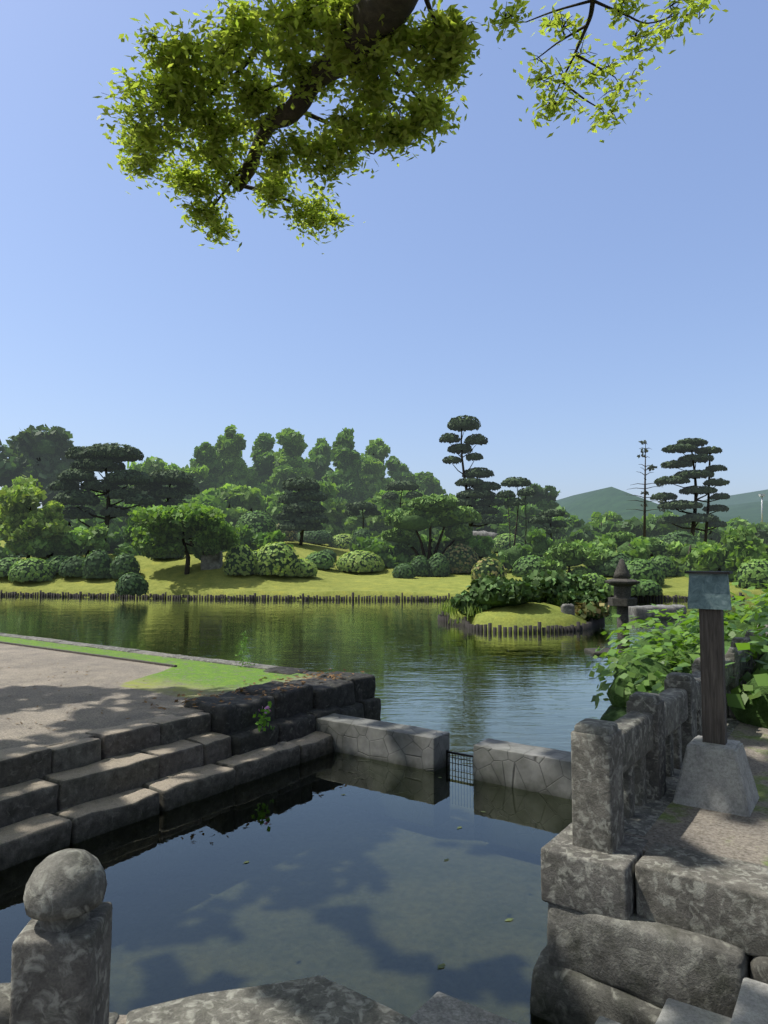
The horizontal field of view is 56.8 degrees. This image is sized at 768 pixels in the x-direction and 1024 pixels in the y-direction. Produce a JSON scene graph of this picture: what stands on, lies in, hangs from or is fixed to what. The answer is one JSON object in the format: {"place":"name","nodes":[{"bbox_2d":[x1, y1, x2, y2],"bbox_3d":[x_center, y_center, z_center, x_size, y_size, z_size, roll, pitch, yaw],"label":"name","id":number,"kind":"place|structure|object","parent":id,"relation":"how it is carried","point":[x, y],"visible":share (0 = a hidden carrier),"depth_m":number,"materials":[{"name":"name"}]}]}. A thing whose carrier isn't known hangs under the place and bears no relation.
{"place":"outdoors","nodes":[
{"label":"outdoors","id":0,"kind":"place"},
{"bbox_2d":[115,1014,128,1023],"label":"stone block","id":1,"kind":"structure","parent":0,"point":[122,1019],"depth_m":2.58,"materials":[{"name":"grey stone"}]},
{"bbox_2d":[0,848,112,1023],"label":"stone post","id":2,"kind":"object","parent":1,"relation":"on","point":[61,960],"visible":1,"depth_m":1.83,"materials":[{"name":"stone"}]},
{"bbox_2d":[110,975,416,1023],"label":"ledge stone","id":3,"kind":"object","parent":1,"relation":"on","point":[320,999],"visible":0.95,"depth_m":2.62,"materials":[{"name":"stone"}]},
{"bbox_2d":[408,978,767,1023],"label":"stones","id":4,"kind":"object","parent":1,"relation":"on","point":[750,1006],"visible":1,"depth_m":2.96,"materials":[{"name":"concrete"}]},
{"bbox_2d":[0,636,301,749],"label":"bank ground","id":5,"kind":"structure","parent":0,"point":[79,709],"depth_m":9.29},
{"bbox_2d":[0,641,176,666],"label":"path edging","id":6,"kind":"object","parent":5,"relation":"on","point":[110,657],"visible":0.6,"depth_m":12.10,"materials":[{"name":"grey stone"}]},
{"bbox_2d":[0,633,279,669],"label":"curb stone","id":7,"kind":"object","parent":5,"relation":"on","point":[221,661],"visible":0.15,"depth_m":12.46,"materials":[{"name":"stone"}]},
{"bbox_2d":[0,709,332,942],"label":"stone steps","id":8,"kind":"structure","parent":5,"relation":"on","point":[132,805],"depth_m":6.47,"materials":[{"name":"grey stone"}]},
{"bbox_2d":[2,631,363,731],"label":"weeds","id":9,"kind":"object","parent":8,"relation":"on","point":[268,706],"visible":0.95,"depth_m":8.45,"materials":[{"name":"green plant"}]},
{"bbox_2d":[185,667,380,755],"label":"stone retaining wall","id":10,"kind":"structure","parent":5,"relation":"on","point":[295,712],"depth_m":8.43,"materials":[{"name":"grey stone"}]},
{"bbox_2d":[0,596,760,743],"bbox_3d":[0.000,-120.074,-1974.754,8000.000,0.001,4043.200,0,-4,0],"label":"water","id":11,"kind":"structure","parent":0,"point":[380,640],"depth_m":19.83,"materials":[{"name":"green liquid"}]},
{"bbox_2d":[0,590,744,632],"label":"wooden shore pilings","id":12,"kind":"object","parent":11,"relation":"in","point":[591,623],"visible":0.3,"depth_m":36.97,"materials":[{"name":"grey"}]},
{"bbox_2d":[244,607,559,967],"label":"floating leaves","id":13,"kind":"object","parent":11,"relation":"on","point":[443,965],"visible":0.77,"depth_m":4.51,"materials":[{"name":"green plant"}]},
{"bbox_2d":[317,713,571,855],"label":"weir wall","id":14,"kind":"structure","parent":11,"relation":"in","point":[523,796],"depth_m":7.62,"materials":[{"name":"grey stone"}]},
{"bbox_2d":[446,750,473,808],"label":"weir gate","id":15,"kind":"structure","parent":14,"relation":"attached to","point":[458,758],"depth_m":7.72,"materials":[{"name":"black metal"}]},
{"bbox_2d":[584,559,639,675],"bbox_3d":[5.456,2.538,16.949,1.218,2.850,0.873,0,-4,0],"label":"stone lantern","id":16,"kind":"object","parent":11,"relation":"in","point":[622,583],"visible":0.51,"depth_m":16.86,"materials":[{"name":"grey stone"}]},
{"bbox_2d":[0,487,767,1023],"bbox_3d":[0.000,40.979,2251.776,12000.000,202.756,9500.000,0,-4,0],"label":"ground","id":17,"kind":"structure","parent":0,"point":[386,911],"depth_m":6.42,"materials":[{"name":"liquid"}]},
{"bbox_2d":[0,418,767,728],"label":"tree foliage","id":18,"kind":"object","parent":17,"relation":"on","point":[754,712],"visible":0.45,"depth_m":43.21,"materials":[{"name":"green plant"}]},
{"bbox_2d":[0,424,767,623],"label":"tree","id":19,"kind":"object","parent":17,"relation":"on","point":[26,478],"depth_m":51.85,"materials":[{"name":"green plant"}]},
{"bbox_2d":[47,415,767,617],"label":"pine foliage","id":20,"kind":"object","parent":17,"relation":"on","point":[588,598],"visible":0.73,"depth_m":50.36,"materials":[{"name":"green plant"}]},
{"bbox_2d":[200,530,685,618],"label":"garden rocks","id":21,"kind":"object","parent":17,"relation":"on","point":[210,561],"visible":0.29,"depth_m":26.14,"materials":[{"name":"grey stone"}]},
{"bbox_2d":[593,702,626,721],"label":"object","id":22,"kind":"object","parent":17,"relation":"on","point":[611,712],"visible":0.08,"depth_m":9.74,"materials":[{"name":"green plant"}]},
{"bbox_2d":[586,578,767,708],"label":"leafy bushes","id":23,"kind":"object","parent":22,"relation":"on","point":[735,698],"visible":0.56,"depth_m":10.00,"materials":[{"name":"green plant"}]},
{"bbox_2d":[531,905,767,1023],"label":"stone pier wall","id":24,"kind":"structure","parent":17,"relation":"on","point":[588,969],"depth_m":3.36,"materials":[{"name":"grey stone"}]},
{"bbox_2d":[540,715,767,954],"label":"pier coping stone","id":25,"kind":"object","parent":24,"relation":"on","point":[686,889],"visible":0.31,"depth_m":3.44,"materials":[{"name":"stone"}]},
{"bbox_2d":[571,624,767,853],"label":"stone parapet wall","id":26,"kind":"structure","parent":25,"relation":"on","point":[623,765],"depth_m":4.13,"materials":[{"name":"stone"}]},
{"bbox_2d":[759,494,764,521],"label":"floodlight poles","id":27,"kind":"object","parent":17,"relation":"on","point":[761,495],"visible":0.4,"depth_m":120.19,"materials":[{"name":"grey metal"}]},
{"bbox_2d":[0,0,767,525],"label":"sky","id":28,"kind":"structure","parent":0,"point":[583,299],"materials":[{"name":"blue"}]},
{"bbox_2d":[93,0,727,253],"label":"overhead tree","id":29,"kind":"object","parent":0,"point":[453,31],"depth_m":8.82,"materials":[{"name":"green plant"}]},
{"bbox_2d":[628,722,767,875],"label":"pier ground","id":30,"kind":"structure","parent":0,"point":[743,840],"depth_m":3.95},
{"bbox_2d":[673,571,758,816],"bbox_3d":[2.056,1.084,4.434,0.425,1.425,0.425,-2,-4,35],"label":"sign post","id":31,"kind":"object","parent":30,"relation":"on","point":[715,774],"visible":0.98,"depth_m":4.36,"materials":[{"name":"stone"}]}
]}

